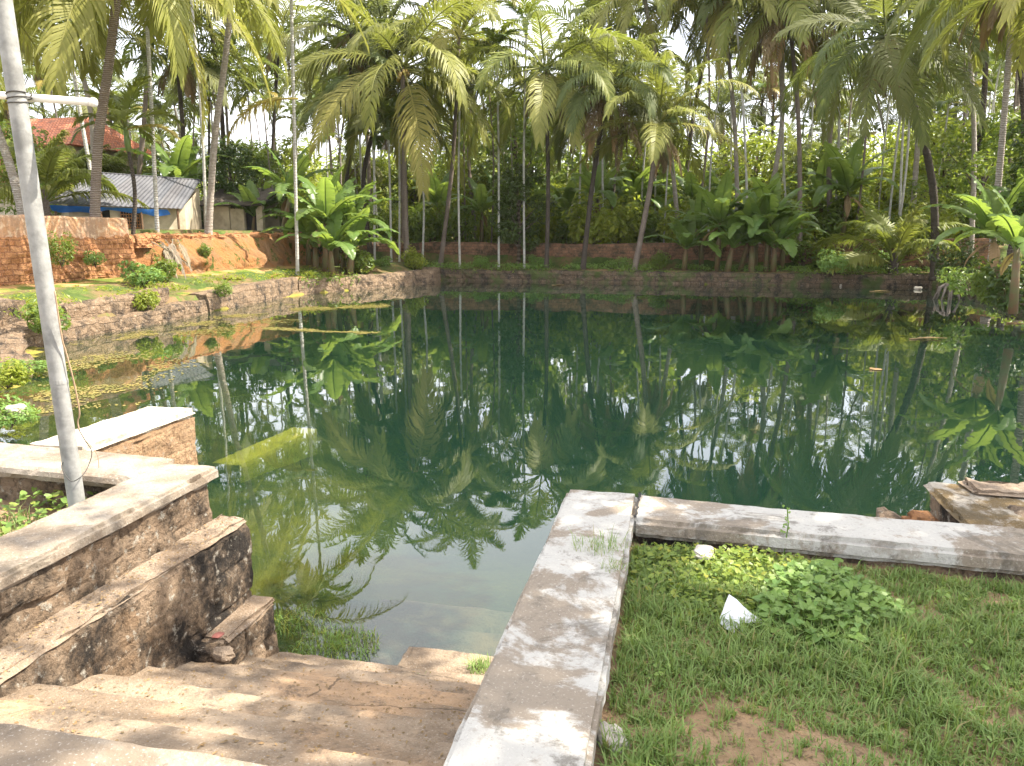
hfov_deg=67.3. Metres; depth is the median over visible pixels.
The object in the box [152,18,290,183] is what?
coconut palm
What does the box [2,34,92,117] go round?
coconut palm
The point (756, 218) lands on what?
banana plant
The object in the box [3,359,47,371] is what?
shrub
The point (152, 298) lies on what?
shrub
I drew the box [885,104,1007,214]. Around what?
broadleaf tree
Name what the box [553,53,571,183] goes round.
areca palm
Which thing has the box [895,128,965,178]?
coconut palm
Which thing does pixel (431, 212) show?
shrub
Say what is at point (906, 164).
areca palm
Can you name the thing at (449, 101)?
areca palm
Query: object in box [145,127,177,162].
areca palm
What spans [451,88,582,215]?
broadleaf tree
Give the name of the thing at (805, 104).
coconut palm
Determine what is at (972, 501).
masonry pier
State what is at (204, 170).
areca palm
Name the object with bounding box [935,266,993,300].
shrub
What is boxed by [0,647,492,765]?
staircase
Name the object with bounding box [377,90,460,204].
coconut palm
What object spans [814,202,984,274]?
young coconut palm
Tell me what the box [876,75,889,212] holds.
areca palm
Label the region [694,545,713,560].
stone
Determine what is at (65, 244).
shrub
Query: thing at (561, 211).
shrub
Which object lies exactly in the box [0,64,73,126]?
coconut palm
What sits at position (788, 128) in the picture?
areca palm
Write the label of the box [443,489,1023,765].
coping wall
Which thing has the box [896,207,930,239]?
shrub
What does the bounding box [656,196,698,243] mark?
shrub
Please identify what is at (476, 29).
areca palm
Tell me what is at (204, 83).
areca palm
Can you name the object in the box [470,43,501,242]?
areca palm
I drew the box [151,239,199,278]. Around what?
dry frond heap
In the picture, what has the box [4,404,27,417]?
stone
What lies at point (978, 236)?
shrub
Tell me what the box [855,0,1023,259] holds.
coconut palm
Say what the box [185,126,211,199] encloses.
areca palm
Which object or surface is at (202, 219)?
shrub
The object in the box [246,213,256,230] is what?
doorway
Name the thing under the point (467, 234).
shrub
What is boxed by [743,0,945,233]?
coconut palm
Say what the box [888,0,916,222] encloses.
areca palm
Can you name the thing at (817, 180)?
banana plant
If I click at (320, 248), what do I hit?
shrub
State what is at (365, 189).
banana plant
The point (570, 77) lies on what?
areca palm
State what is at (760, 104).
coconut palm
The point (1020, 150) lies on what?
broadleaf tree
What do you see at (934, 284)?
pond edge wall
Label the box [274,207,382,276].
banana plant
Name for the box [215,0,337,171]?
coconut palm
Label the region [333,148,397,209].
broadleaf tree
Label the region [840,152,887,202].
broadleaf tree
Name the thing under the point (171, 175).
shrub
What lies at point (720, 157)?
coconut palm
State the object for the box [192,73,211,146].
areca palm
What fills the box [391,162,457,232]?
broadleaf tree
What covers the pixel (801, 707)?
lawn litter
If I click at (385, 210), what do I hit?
shrub
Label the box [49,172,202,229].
shed
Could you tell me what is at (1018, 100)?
coconut palm
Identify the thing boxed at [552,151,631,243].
banana plant
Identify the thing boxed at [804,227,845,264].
shrub
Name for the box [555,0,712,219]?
coconut palm
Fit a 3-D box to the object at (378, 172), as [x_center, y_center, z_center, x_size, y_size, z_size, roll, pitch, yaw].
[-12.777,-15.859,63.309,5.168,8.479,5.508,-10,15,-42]
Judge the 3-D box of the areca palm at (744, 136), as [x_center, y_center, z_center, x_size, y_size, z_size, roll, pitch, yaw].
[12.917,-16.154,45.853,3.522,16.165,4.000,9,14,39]
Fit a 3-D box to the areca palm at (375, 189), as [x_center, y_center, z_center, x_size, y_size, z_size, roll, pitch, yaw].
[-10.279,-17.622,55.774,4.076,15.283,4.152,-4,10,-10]
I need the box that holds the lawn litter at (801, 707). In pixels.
[609,564,1023,765]
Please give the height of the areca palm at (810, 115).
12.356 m
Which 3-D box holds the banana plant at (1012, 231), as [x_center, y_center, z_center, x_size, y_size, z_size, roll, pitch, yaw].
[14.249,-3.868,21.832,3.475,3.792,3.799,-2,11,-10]
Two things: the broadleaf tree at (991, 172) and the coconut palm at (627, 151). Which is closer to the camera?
the broadleaf tree at (991, 172)
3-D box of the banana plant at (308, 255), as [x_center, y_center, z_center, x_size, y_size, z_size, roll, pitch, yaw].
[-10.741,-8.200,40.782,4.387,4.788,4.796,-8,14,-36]
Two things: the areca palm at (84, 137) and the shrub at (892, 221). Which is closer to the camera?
the areca palm at (84, 137)
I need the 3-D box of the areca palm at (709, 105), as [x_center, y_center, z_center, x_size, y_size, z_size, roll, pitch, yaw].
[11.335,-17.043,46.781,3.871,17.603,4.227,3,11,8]
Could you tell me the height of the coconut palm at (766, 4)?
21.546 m
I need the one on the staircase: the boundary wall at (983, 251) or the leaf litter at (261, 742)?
the leaf litter at (261, 742)
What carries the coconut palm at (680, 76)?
on the ground at (93, 293)
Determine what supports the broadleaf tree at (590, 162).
on the ground at (93, 293)
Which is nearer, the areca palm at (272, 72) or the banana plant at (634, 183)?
the banana plant at (634, 183)
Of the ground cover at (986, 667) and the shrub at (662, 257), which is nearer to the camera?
the ground cover at (986, 667)
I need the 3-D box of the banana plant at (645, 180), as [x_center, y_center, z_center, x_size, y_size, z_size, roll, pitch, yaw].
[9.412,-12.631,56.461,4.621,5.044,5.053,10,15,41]
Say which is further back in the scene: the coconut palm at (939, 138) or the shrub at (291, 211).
the coconut palm at (939, 138)
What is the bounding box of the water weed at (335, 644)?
[288,618,383,660]
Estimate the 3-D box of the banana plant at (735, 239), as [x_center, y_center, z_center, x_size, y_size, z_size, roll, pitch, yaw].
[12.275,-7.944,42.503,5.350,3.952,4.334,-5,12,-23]
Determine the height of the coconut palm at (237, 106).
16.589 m
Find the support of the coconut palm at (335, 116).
on the ground at (93, 293)
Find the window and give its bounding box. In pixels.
[121,212,140,226]
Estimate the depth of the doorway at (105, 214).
38.99 m
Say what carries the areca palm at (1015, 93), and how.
on the ground at (93, 293)
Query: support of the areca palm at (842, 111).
on the ground at (93, 293)
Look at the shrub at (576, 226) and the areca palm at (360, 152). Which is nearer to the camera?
the shrub at (576, 226)
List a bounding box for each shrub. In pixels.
[0,356,34,390]
[0,394,41,428]
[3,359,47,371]
[14,298,71,334]
[47,230,77,266]
[82,250,106,266]
[116,260,166,286]
[132,281,160,310]
[151,256,181,280]
[161,174,202,213]
[196,243,212,257]
[200,200,203,228]
[210,280,232,297]
[261,187,293,228]
[272,196,316,230]
[303,232,341,259]
[341,247,374,273]
[362,195,397,242]
[364,206,376,242]
[368,256,392,265]
[378,196,397,240]
[380,206,413,241]
[401,244,428,269]
[408,205,449,242]
[424,203,452,240]
[434,198,484,241]
[463,217,479,240]
[472,255,489,267]
[474,215,501,242]
[487,206,527,241]
[508,188,560,242]
[526,254,551,267]
[549,208,571,243]
[551,204,585,240]
[561,184,627,243]
[599,193,649,242]
[604,256,631,267]
[607,187,654,239]
[633,208,668,242]
[639,206,673,242]
[648,249,670,269]
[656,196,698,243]
[662,186,716,240]
[712,191,743,242]
[759,209,810,243]
[779,185,820,239]
[785,236,818,267]
[794,189,855,242]
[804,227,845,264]
[815,249,853,275]
[837,188,896,238]
[843,222,871,243]
[846,207,887,234]
[854,244,903,268]
[869,200,907,218]
[887,213,895,225]
[894,184,967,239]
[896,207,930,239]
[924,239,981,283]
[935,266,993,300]
[943,217,1007,245]
[952,207,988,238]
[967,256,1023,308]
[983,255,1023,315]
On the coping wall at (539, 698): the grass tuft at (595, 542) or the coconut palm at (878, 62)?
the grass tuft at (595, 542)
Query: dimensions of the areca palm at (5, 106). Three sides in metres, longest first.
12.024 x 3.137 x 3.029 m
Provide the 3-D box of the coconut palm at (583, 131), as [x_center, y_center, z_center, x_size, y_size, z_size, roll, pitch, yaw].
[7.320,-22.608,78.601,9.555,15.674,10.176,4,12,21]
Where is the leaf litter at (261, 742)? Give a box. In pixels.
[0,519,479,765]
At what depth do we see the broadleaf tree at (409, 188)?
64.04 m
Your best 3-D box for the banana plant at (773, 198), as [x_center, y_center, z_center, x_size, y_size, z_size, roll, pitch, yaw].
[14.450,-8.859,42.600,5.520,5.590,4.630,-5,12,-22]
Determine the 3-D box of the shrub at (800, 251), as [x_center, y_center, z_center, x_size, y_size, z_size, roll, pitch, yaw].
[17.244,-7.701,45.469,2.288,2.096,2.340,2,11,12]
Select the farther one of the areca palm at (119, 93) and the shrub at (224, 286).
the areca palm at (119, 93)
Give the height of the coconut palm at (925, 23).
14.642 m
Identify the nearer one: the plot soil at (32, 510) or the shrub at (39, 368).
the plot soil at (32, 510)
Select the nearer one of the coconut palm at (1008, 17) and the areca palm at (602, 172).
the coconut palm at (1008, 17)
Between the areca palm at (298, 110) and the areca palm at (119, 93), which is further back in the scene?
the areca palm at (298, 110)
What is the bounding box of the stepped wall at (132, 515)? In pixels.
[0,442,278,697]
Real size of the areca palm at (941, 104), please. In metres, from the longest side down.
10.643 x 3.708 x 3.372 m
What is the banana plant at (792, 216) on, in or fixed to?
on the ground at (93, 293)
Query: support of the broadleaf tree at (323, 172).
on the ground at (93, 293)
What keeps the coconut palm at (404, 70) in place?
on the ground at (93, 293)
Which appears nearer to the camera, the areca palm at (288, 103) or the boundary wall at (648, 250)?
the boundary wall at (648, 250)
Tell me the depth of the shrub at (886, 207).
53.08 m
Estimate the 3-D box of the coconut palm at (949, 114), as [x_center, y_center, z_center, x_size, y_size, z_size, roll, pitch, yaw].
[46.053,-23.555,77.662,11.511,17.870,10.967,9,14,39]
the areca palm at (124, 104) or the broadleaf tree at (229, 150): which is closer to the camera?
the areca palm at (124, 104)
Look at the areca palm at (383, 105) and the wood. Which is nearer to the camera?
the areca palm at (383, 105)
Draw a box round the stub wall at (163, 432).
[30,406,197,464]
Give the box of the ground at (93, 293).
[0,229,1022,397]
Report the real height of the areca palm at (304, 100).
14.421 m
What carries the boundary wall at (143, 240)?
on the earth bank
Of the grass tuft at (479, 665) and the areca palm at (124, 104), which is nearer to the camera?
the grass tuft at (479, 665)
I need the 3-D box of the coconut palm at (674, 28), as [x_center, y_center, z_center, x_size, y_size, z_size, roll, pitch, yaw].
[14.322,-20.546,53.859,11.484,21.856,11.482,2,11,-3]
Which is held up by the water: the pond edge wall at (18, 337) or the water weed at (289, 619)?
the water weed at (289, 619)
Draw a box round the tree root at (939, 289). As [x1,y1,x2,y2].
[933,283,959,299]
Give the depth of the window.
39.86 m
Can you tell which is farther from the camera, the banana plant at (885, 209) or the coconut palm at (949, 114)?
the coconut palm at (949, 114)
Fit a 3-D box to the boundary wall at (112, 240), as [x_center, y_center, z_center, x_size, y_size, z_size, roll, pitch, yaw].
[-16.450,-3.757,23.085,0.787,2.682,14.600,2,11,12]
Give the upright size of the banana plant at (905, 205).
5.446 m
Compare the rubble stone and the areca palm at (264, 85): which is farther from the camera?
the areca palm at (264, 85)
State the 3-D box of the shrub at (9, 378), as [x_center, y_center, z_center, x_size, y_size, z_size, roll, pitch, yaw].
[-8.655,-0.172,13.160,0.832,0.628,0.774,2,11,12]
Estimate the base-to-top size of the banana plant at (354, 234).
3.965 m
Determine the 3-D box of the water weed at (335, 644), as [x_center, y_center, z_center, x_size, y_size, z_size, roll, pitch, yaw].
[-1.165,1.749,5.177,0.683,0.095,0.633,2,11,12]
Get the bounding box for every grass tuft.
[458,652,490,674]
[569,525,630,556]
[599,553,633,573]
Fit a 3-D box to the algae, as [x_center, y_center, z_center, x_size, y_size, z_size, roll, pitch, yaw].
[-7.630,-1.421,21.725,7.588,0.003,19.596,2,11,12]
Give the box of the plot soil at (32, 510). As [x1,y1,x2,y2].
[0,499,63,533]
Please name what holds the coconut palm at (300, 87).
on the ground at (93, 293)
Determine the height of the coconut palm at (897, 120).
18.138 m
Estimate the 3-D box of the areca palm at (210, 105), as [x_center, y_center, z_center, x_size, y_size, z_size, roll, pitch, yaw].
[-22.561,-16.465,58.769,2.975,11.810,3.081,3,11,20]
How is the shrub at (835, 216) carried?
on the ground at (93, 293)
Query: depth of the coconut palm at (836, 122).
87.25 m
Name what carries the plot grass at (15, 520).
on the plot soil at (32, 510)
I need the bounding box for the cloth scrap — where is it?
[211,631,223,638]
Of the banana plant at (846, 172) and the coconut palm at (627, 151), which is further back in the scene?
the coconut palm at (627, 151)
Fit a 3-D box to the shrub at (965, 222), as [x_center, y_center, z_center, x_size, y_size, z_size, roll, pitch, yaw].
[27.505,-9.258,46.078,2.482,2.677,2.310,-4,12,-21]
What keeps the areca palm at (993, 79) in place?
on the ground at (93, 293)
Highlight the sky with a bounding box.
[2,0,1019,193]
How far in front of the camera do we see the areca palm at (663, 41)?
55.20 m
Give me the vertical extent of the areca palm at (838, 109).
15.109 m
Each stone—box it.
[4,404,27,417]
[212,646,235,661]
[596,721,630,753]
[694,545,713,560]
[720,595,760,632]
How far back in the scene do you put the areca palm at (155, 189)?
32.12 m
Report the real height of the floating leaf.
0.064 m
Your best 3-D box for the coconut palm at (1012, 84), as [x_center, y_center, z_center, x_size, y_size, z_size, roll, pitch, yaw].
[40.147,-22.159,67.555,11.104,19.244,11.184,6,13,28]
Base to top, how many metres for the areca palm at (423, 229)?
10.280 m
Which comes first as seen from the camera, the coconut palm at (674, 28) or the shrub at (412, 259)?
the shrub at (412, 259)
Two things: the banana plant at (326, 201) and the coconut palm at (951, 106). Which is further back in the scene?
the coconut palm at (951, 106)
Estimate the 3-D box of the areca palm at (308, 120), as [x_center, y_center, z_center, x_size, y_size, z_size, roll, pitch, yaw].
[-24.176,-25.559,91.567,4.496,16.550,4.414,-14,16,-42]
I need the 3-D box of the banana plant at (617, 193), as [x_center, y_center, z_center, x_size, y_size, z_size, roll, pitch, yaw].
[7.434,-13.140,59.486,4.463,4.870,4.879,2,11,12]
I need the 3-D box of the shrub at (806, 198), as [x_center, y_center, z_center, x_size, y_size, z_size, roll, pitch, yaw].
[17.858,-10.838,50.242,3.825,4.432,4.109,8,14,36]
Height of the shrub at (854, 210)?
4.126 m
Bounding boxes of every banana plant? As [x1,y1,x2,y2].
[111,125,238,179]
[146,146,232,188]
[213,180,281,230]
[242,141,341,232]
[259,187,324,264]
[260,199,370,266]
[268,164,378,271]
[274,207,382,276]
[287,177,387,265]
[308,181,400,257]
[313,207,399,274]
[314,174,391,268]
[408,207,428,240]
[409,170,475,241]
[451,177,500,241]
[462,169,537,239]
[506,175,560,208]
[542,176,587,242]
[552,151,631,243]
[575,179,625,238]
[596,188,626,228]
[601,162,671,213]
[616,155,697,216]
[617,174,670,208]
[643,209,725,270]
[645,162,729,206]
[654,193,689,216]
[665,186,733,269]
[672,170,764,270]
[676,161,766,205]
[692,210,787,271]
[700,196,813,271]
[709,185,804,270]
[730,176,804,270]
[733,172,817,271]
[752,203,830,271]
[772,189,820,270]
[782,152,875,224]
[786,136,899,241]
[864,200,898,215]
[883,172,949,207]
[919,172,1023,302]
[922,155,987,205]
[950,168,1023,296]
[952,179,1023,313]
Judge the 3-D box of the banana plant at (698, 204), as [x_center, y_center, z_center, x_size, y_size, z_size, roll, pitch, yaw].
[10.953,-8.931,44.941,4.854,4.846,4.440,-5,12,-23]
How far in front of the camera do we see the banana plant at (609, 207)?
57.74 m
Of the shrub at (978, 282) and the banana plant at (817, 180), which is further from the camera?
the banana plant at (817, 180)
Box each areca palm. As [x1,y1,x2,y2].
[0,87,7,110]
[0,110,6,125]
[21,0,107,181]
[23,67,72,117]
[64,111,78,116]
[67,75,182,234]
[108,86,149,139]
[136,95,168,164]
[145,3,159,232]
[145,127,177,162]
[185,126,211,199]
[188,84,224,190]
[189,62,235,148]
[190,0,206,228]
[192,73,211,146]
[229,79,264,183]
[238,93,261,149]
[242,53,284,176]
[242,77,281,187]
[276,101,315,198]
[280,94,302,135]
[283,98,316,167]
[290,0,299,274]
[295,89,328,180]
[304,122,343,176]
[314,73,341,183]
[343,32,378,242]
[343,108,400,259]
[347,21,361,176]
[353,90,357,193]
[360,91,410,261]
[377,18,419,261]
[384,102,451,259]
[423,65,485,266]
[444,14,487,241]
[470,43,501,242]
[475,26,521,268]
[490,91,521,203]
[494,0,564,267]
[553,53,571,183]
[554,22,600,217]
[565,64,598,209]
[580,0,635,209]
[580,39,626,209]
[597,28,631,240]
[623,23,674,210]
[637,80,676,204]
[663,100,697,242]
[671,61,684,84]
[675,54,707,151]
[677,72,710,143]
[695,8,710,236]
[696,28,753,240]
[703,0,747,197]
[706,40,745,170]
[726,72,761,196]
[741,114,778,182]
[745,72,788,174]
[758,18,813,202]
[762,101,795,126]
[771,121,811,187]
[788,56,815,179]
[790,106,822,141]
[816,81,850,102]
[822,101,859,144]
[829,4,866,241]
[840,127,867,149]
[844,53,867,197]
[855,9,866,233]
[870,122,885,159]
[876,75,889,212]
[883,1,911,214]
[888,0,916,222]
[898,71,939,225]
[925,93,953,112]
[928,79,975,187]
[947,17,965,227]
[950,51,993,86]
[967,60,1014,119]
[975,45,1015,117]
[977,77,1017,177]
[1002,70,1017,245]
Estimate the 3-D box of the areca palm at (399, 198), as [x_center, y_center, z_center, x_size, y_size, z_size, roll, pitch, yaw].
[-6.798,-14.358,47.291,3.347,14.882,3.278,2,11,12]
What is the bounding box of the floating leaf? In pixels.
[909,336,939,338]
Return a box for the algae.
[30,304,389,412]
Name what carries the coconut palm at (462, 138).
on the ground at (93, 293)
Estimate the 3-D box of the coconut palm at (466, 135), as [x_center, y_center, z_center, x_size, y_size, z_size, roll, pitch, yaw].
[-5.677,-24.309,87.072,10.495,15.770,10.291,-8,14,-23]
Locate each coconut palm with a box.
[0,0,116,214]
[0,0,168,161]
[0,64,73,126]
[0,130,149,215]
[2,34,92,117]
[13,0,288,216]
[14,0,76,173]
[28,0,267,174]
[28,102,53,118]
[37,57,173,134]
[39,136,136,183]
[50,87,138,137]
[63,140,160,187]
[76,0,274,138]
[108,109,165,147]
[113,62,225,137]
[128,97,204,161]
[131,131,169,165]
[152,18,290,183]
[160,43,261,168]
[168,135,232,198]
[189,0,280,187]
[204,0,369,234]
[207,15,337,172]
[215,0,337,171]
[264,0,443,253]
[267,55,347,179]
[275,0,523,262]
[284,24,467,253]
[288,0,445,212]
[304,0,472,241]
[319,62,355,164]
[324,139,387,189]
[335,92,429,162]
[373,0,554,266]
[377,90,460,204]
[414,15,540,241]
[434,115,497,164]
[436,102,495,157]
[441,0,641,268]
[450,92,527,215]
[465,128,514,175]
[517,0,689,239]
[518,24,683,269]
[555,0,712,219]
[555,83,620,164]
[559,42,759,269]
[587,41,684,127]
[591,128,648,170]
[625,0,805,242]
[645,0,760,193]
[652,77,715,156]
[662,0,880,177]
[671,66,774,167]
[690,148,741,176]
[698,0,891,241]
[715,67,808,135]
[724,45,815,169]
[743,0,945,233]
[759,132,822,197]
[771,0,996,280]
[775,71,871,144]
[775,77,854,126]
[804,113,882,150]
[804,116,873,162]
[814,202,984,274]
[819,0,927,207]
[845,53,935,163]
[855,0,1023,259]
[859,65,968,139]
[875,44,996,121]
[884,0,1023,270]
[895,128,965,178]
[896,0,1023,269]
[907,0,1023,78]
[910,32,1018,122]
[910,72,1012,130]
[940,14,1019,174]
[966,40,988,218]
[995,95,1019,127]
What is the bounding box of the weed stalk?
[780,505,790,554]
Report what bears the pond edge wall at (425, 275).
on the ground at (93, 293)
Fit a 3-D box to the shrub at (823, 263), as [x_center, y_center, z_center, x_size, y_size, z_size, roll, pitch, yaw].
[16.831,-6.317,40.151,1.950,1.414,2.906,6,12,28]
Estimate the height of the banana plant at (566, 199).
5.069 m
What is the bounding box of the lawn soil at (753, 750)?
[594,542,1023,765]
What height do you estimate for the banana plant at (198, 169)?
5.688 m
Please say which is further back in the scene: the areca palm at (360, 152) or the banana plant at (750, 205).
the areca palm at (360, 152)
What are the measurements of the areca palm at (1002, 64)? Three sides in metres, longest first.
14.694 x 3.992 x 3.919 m
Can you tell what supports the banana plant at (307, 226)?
on the ground at (93, 293)
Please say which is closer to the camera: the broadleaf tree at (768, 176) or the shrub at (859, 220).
the shrub at (859, 220)
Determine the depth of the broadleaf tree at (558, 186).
60.20 m
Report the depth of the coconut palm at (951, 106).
75.13 m
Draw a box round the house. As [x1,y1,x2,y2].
[0,117,161,216]
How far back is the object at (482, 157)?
68.40 m
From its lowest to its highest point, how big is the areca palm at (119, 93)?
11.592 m
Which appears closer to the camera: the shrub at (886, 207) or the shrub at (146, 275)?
the shrub at (146, 275)
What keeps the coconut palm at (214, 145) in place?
on the earth bank
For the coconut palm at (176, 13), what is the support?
on the ground at (93, 293)
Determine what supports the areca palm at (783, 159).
on the ground at (93, 293)
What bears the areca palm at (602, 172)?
on the ground at (93, 293)
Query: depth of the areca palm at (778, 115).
66.80 m
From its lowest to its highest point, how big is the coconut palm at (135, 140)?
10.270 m
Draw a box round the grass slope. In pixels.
[0,263,392,311]
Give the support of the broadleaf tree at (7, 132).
on the ground at (93, 293)
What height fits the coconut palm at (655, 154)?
12.089 m
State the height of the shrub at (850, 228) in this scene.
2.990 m
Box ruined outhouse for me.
[200,188,280,230]
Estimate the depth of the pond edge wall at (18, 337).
22.75 m
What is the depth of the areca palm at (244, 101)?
68.14 m
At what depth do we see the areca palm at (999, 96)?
59.25 m
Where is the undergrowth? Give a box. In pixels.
[368,238,1021,285]
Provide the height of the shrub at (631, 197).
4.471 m
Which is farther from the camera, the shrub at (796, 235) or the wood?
the wood
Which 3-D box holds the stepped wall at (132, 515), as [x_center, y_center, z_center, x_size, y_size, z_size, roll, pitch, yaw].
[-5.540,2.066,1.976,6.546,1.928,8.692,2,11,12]
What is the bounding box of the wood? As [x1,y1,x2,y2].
[196,123,1006,231]
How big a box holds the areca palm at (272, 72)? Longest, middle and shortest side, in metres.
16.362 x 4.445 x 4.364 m
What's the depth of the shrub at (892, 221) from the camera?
52.09 m
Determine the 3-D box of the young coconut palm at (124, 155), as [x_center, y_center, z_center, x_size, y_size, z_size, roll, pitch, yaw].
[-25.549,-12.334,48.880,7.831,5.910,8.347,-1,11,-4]
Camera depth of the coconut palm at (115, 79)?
64.84 m
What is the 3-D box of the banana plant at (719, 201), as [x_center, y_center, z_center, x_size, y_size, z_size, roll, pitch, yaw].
[11.464,-8.873,42.673,4.630,5.590,5.520,8,13,35]
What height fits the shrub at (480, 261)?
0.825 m
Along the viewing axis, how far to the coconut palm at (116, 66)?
44.26 m
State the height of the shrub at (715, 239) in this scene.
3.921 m
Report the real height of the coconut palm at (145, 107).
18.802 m
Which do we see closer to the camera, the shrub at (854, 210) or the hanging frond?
the hanging frond
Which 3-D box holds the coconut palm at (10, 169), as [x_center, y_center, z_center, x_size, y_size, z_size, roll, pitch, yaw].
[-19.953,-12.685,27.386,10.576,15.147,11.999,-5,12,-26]
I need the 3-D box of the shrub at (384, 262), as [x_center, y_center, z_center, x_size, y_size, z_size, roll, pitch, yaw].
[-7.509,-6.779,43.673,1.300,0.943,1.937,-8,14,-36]
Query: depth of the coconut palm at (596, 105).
42.17 m
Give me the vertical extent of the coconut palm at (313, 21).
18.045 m
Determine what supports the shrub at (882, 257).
on the ground at (93, 293)
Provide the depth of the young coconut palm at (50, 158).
35.29 m
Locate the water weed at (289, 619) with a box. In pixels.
[274,602,333,636]
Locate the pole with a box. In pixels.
[0,0,98,506]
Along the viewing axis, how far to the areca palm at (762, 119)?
70.89 m
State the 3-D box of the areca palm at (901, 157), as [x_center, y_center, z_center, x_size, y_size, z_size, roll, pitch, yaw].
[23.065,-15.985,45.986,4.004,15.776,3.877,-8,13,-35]
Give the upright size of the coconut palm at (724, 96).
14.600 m
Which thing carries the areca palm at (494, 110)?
on the ground at (93, 293)
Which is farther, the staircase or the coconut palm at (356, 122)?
the coconut palm at (356, 122)
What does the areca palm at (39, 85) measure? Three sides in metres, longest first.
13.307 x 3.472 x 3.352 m
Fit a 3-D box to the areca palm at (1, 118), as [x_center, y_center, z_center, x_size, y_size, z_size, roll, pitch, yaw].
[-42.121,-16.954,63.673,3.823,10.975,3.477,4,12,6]
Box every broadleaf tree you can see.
[0,119,59,214]
[125,145,203,197]
[206,135,263,208]
[216,137,274,187]
[228,148,299,203]
[250,133,322,202]
[288,168,321,201]
[309,165,336,181]
[321,161,372,190]
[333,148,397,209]
[367,149,429,215]
[378,154,455,239]
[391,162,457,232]
[422,142,491,239]
[427,153,491,240]
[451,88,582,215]
[456,186,491,223]
[472,115,570,216]
[486,161,557,267]
[542,158,573,182]
[544,176,586,212]
[560,130,647,208]
[601,150,658,210]
[613,135,703,215]
[668,159,714,195]
[708,125,792,202]
[713,160,758,196]
[760,143,837,199]
[781,140,873,240]
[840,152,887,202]
[843,120,950,212]
[850,153,918,217]
[874,119,978,203]
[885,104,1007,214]
[906,106,1019,233]
[967,110,1023,273]
[999,119,1023,215]
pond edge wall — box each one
[0,277,297,365]
[298,267,440,293]
[440,268,928,287]
[929,281,1023,304]
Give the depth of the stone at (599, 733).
2.41 m
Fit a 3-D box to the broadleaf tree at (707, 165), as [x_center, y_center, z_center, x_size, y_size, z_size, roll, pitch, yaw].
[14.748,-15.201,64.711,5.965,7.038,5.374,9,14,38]
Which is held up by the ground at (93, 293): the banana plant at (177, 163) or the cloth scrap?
the banana plant at (177, 163)
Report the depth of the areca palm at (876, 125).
75.54 m
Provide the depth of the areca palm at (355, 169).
62.19 m
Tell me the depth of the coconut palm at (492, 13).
45.80 m
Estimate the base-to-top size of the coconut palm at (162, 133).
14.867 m
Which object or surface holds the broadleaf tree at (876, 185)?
on the ground at (93, 293)
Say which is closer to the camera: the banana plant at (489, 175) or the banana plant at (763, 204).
the banana plant at (763, 204)
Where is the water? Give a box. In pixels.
[0,280,1023,664]
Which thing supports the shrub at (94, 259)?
attached to the boundary wall at (112, 240)
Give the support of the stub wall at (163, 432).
on the ground at (93, 293)
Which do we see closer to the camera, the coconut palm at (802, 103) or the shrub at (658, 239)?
the shrub at (658, 239)
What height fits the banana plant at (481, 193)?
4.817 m
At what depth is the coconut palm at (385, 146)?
76.89 m
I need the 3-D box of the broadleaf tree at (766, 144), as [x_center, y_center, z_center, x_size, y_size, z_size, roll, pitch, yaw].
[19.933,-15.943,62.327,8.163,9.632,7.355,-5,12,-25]
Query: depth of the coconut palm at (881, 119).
76.77 m
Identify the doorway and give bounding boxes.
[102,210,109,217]
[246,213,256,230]
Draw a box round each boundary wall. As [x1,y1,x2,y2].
[0,214,138,285]
[129,231,301,247]
[363,242,852,263]
[854,238,988,271]
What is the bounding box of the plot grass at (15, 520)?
[0,503,38,536]
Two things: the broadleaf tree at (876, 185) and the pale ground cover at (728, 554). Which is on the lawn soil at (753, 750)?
the pale ground cover at (728, 554)
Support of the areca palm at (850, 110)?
on the ground at (93, 293)
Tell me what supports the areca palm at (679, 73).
on the ground at (93, 293)
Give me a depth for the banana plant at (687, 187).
51.87 m
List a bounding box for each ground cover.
[0,487,95,535]
[612,547,1023,765]
[626,542,810,620]
[751,557,914,663]
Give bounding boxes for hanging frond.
[226,97,298,143]
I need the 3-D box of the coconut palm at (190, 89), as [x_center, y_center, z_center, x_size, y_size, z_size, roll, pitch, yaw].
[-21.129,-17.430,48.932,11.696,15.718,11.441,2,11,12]
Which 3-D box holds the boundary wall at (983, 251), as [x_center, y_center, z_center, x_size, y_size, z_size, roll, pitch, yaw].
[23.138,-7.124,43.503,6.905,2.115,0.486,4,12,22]
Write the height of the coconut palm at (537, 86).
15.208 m
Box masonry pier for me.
[876,477,1023,528]
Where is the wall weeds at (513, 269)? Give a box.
[298,262,960,290]
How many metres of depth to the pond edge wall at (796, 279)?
42.74 m
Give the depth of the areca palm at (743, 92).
71.75 m
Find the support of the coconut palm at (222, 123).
on the ground at (93, 293)
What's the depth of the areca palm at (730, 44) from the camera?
48.91 m
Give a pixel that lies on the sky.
(283, 125)
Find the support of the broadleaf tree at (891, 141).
on the ground at (93, 293)
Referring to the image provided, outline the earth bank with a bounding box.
[134,236,340,278]

